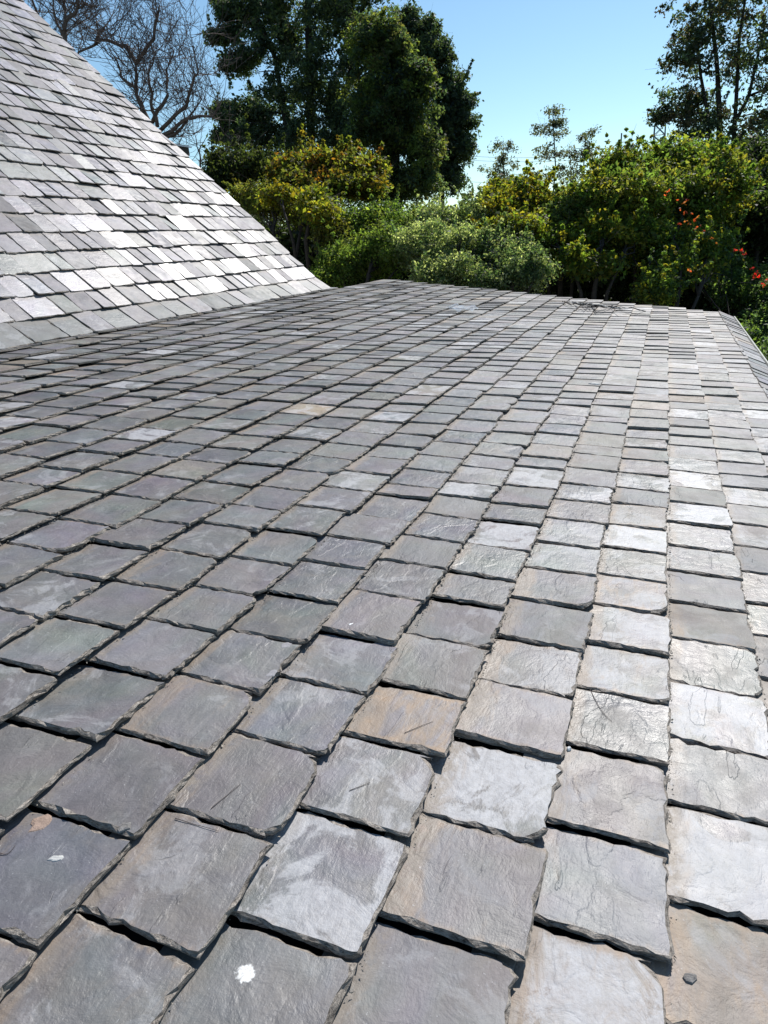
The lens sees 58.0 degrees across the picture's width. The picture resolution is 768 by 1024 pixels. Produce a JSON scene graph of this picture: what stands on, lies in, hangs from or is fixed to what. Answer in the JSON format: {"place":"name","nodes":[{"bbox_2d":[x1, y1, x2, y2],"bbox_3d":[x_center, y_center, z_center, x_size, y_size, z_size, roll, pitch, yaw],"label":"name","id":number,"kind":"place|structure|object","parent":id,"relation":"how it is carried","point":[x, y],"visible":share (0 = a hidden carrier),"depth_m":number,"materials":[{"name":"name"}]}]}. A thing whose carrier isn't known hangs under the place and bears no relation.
{"place":"outdoors","nodes":[
{"label":"outdoors","id":0,"kind":"place"},
{"bbox_2d":[0,0,330,348],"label":"house","id":1,"kind":"structure","parent":0,"point":[118,209],"depth_m":6.96,"materials":[{"name":"stone"}]},
{"bbox_2d":[0,279,767,1023],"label":"roof","id":2,"kind":"structure","parent":1,"relation":"attached to","point":[488,909],"depth_m":1.67,"materials":[{"name":"grey stone"}]},
{"bbox_2d":[28,814,51,832],"bbox_3d":[-0.599,0.542,1.211,0.038,0.005,0.040,-10,22,-14],"label":"clay flake","id":3,"kind":"object","parent":2,"relation":"on","point":[40,823],"visible":1,"depth_m":1.21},
{"bbox_2d":[48,855,63,861],"bbox_3d":[-0.538,0.568,1.136,0.027,0.003,0.013,-4,21,0],"label":"bird dropping","id":4,"kind":"object","parent":2,"relation":"on","point":[56,858],"visible":1,"depth_m":1.13,"materials":[{"name":"white"}]},
{"bbox_2d":[117,822,130,833],"bbox_3d":[-0.445,0.539,1.186,0.023,0.005,0.024,-9,21,-12],"label":"slate chip","id":5,"kind":"object","parent":2,"relation":"on","point":[124,827],"visible":1,"depth_m":1.18,"materials":[{"name":"grey stone"}]},
{"bbox_2d":[175,818,216,830],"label":"twig","id":6,"kind":"object","parent":2,"relation":"on","point":[194,824],"visible":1,"depth_m":1.22,"materials":[{"name":"plant"}]},
{"bbox_2d":[234,964,255,982],"bbox_3d":[-0.198,0.660,0.991,0.043,0.003,0.051,4,23,21],"label":"bird dropping","id":7,"kind":"object","parent":2,"relation":"on","point":[246,973],"visible":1,"depth_m":0.99,"materials":[{"name":"white"}]},
{"bbox_2d":[265,670,276,676],"bbox_3d":[-0.259,0.373,1.602,0.020,0.002,0.033,4,23,21],"label":"slate chip","id":8,"kind":"object","parent":2,"relation":"on","point":[272,672],"visible":1,"depth_m":1.60,"materials":[{"name":"grey stone"}]},
{"bbox_2d":[281,642,291,647],"bbox_3d":[-0.241,0.328,1.713,0.029,0.003,0.024,-7,21,-9],"label":"slate chip","id":9,"kind":"object","parent":2,"relation":"on","point":[286,644],"visible":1,"depth_m":1.71,"materials":[{"name":"grey stone"}]},
{"bbox_2d":[0,347,765,1004],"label":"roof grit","id":10,"kind":"object","parent":2,"relation":"on","point":[380,561],"visible":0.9,"depth_m":2.32,"materials":[{"name":"grey stone"}]},
{"bbox_2d":[562,301,646,311],"bbox_3d":[2.696,-2.538,8.590,1.043,0.168,0.870,4,23,21],"label":"vine tangle","id":11,"kind":"object","parent":2,"relation":"on","point":[598,305],"visible":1,"depth_m":8.53,"materials":[{"name":"plant"}]},
{"bbox_2d":[682,973,696,984],"bbox_3d":[0.450,0.686,1.020,0.022,0.006,0.018,4,23,21],"label":"stone fragment","id":12,"kind":"object","parent":2,"relation":"on","point":[690,978],"visible":1,"depth_m":1.02,"materials":[{"name":"stone"}]},
{"bbox_2d":[25,0,767,224],"label":"sky","id":13,"kind":"structure","parent":0,"point":[592,58],"materials":[{"name":"blue"}]},
{"bbox_2d":[652,123,665,146],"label":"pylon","id":14,"kind":"object","parent":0,"point":[663,134],"visible":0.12,"depth_m":91.08,"materials":[{"name":"metal"}]},
{"label":"ground","id":15,"kind":"structure","parent":0,"visible":0},
{"bbox_2d":[24,0,131,57],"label":"bare tree","id":16,"kind":"object","parent":15,"relation":"on","point":[65,20],"visible":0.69,"depth_m":15.62,"materials":[{"name":"brown plant"}]},
{"bbox_2d":[38,0,253,152],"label":"bare tree","id":17,"kind":"object","parent":15,"relation":"on","point":[142,57],"visible":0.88,"depth_m":17.20,"materials":[{"name":"brown plant"}]},
{"bbox_2d":[142,34,263,169],"bbox_3d":[-4.599,-7.982,19.709,3.402,9.738,3.817,4,23,21],"label":"bare tree","id":18,"kind":"object","parent":15,"relation":"on","point":[200,155],"visible":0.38,"depth_m":18.46,"materials":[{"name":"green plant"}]},
{"bbox_2d":[199,113,286,192],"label":"dark bush","id":19,"kind":"object","parent":15,"relation":"on","point":[221,163],"visible":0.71,"depth_m":16.59,"materials":[{"name":"green plant"}]},
{"bbox_2d":[222,169,352,260],"bbox_3d":[-1.825,-4.456,15.368,1.618,5.924,4.176,-21,27,-37],"label":"olive bush","id":20,"kind":"object","parent":15,"relation":"on","point":[243,196],"visible":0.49,"depth_m":14.35,"materials":[{"name":"green plant"}]},
{"bbox_2d":[236,167,347,270],"bbox_3d":[-1.468,-4.019,14.373,1.773,5.777,2.680,-20,26,-35],"label":"yellow sprig bush","id":21,"kind":"object","parent":15,"relation":"on","point":[275,194],"visible":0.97,"depth_m":13.46,"materials":[{"name":"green plant"}]},
{"bbox_2d":[200,0,400,203],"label":"evergreen tree","id":22,"kind":"object","parent":15,"relation":"on","point":[307,89],"visible":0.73,"depth_m":42.18,"materials":[{"name":"green plant"}]},
{"bbox_2d":[258,123,393,286],"bbox_3d":[-0.998,-5.342,16.142,3.683,6.912,2.236,10,25,32],"label":"autumn bush","id":23,"kind":"object","parent":15,"relation":"on","point":[349,165],"visible":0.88,"depth_m":14.87,"materials":[{"name":"green plant"}]},
{"bbox_2d":[308,179,421,287],"bbox_3d":[-0.054,-3.815,14.004,2.581,5.477,3.104,-1,21,8],"label":"green bush","id":24,"kind":"object","parent":15,"relation":"on","point":[362,253],"visible":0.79,"depth_m":12.86,"materials":[{"name":"green plant"}]},
{"bbox_2d":[332,5,453,208],"bbox_3d":[0.351,-18.760,38.452,7.193,15.729,5.637,14,27,38],"label":"olive green tree","id":25,"kind":"object","parent":15,"relation":"on","point":[390,98],"visible":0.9,"depth_m":35.99,"materials":[{"name":"green plant"}]},
{"bbox_2d":[279,188,560,217],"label":"distant wood","id":26,"kind":"object","parent":15,"relation":"on","point":[468,195],"depth_m":80.55,"materials":[{"name":"green plant"}]},
{"bbox_2d":[392,0,484,202],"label":"dark tree","id":27,"kind":"object","parent":15,"relation":"on","point":[457,121],"visible":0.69,"depth_m":41.51,"materials":[{"name":"green plant"}]},
{"bbox_2d":[384,182,497,287],"bbox_3d":[1.212,-3.439,13.095,2.394,5.263,3.336,4,23,21],"label":"silver bush","id":28,"kind":"object","parent":15,"relation":"on","point":[429,252],"visible":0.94,"depth_m":12.03,"materials":[{"name":"green plant"}]},
{"bbox_2d":[477,136,527,186],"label":"skyline tree","id":29,"kind":"object","parent":15,"relation":"on","point":[500,163],"visible":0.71,"depth_m":49.64,"materials":[{"name":"green plant"}]},
{"bbox_2d":[254,183,767,315],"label":"dark hedge","id":30,"kind":"object","parent":15,"relation":"on","point":[619,292],"visible":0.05,"depth_m":15.96,"materials":[{"name":"green plant"}]},
{"bbox_2d":[465,156,558,291],"bbox_3d":[2.426,-4.014,13.831,2.007,5.648,2.891,4,23,21],"label":"golden bush","id":31,"kind":"object","parent":15,"relation":"on","point":[511,194],"visible":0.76,"depth_m":12.99,"materials":[{"name":"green plant"}]},
{"bbox_2d":[461,206,566,294],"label":"pale bush","id":32,"kind":"object","parent":15,"relation":"on","point":[513,263],"visible":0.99,"depth_m":11.35,"materials":[{"name":"green plant"}]},
{"bbox_2d":[528,103,570,190],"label":"skyline tree","id":33,"kind":"object","parent":15,"relation":"on","point":[554,123],"visible":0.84,"depth_m":48.03,"materials":[{"name":"green plant"}]},
{"bbox_2d":[527,169,604,298],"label":"hazel bush","id":34,"kind":"object","parent":15,"relation":"on","point":[555,210],"visible":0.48,"depth_m":12.59,"materials":[{"name":"green plant"}]},
{"bbox_2d":[555,124,607,186],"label":"skyline tree","id":35,"kind":"object","parent":15,"relation":"on","point":[580,153],"visible":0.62,"depth_m":47.62,"materials":[{"name":"green plant"}]},
{"bbox_2d":[534,194,686,300],"bbox_3d":[3.973,-3.287,12.856,2.410,4.792,2.258,-11,22,-18],"label":"arching bush","id":36,"kind":"object","parent":15,"relation":"on","point":[576,250],"visible":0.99,"depth_m":11.82,"materials":[{"name":"green plant"}]},
{"bbox_2d":[545,123,767,305],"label":"bush","id":37,"kind":"object","parent":15,"relation":"on","point":[718,175],"visible":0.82,"depth_m":12.36,"materials":[{"name":"green plant"}]},
{"bbox_2d":[618,164,750,309],"bbox_3d":[5.293,-3.569,12.722,2.175,5.240,4.281,0,21,11],"label":"flowering bush","id":38,"kind":"object","parent":15,"relation":"on","point":[669,271],"visible":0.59,"depth_m":11.53,"materials":[{"name":"green plant"}]},
{"bbox_2d":[645,0,767,146],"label":"broadleaf tree","id":39,"kind":"object","parent":15,"relation":"on","point":[695,36],"visible":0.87,"depth_m":31.49,"materials":[{"name":"green plant"}]},
{"bbox_2d":[691,231,767,360],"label":"corner bush","id":40,"kind":"object","parent":15,"relation":"on","point":[750,296],"visible":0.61,"depth_m":12.25,"materials":[{"name":"green plant"}]},
{"bbox_2d":[714,130,767,314],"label":"shadowed bush","id":41,"kind":"object","parent":15,"relation":"on","point":[754,223],"visible":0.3,"depth_m":13.61,"materials":[{"name":"green plant"}]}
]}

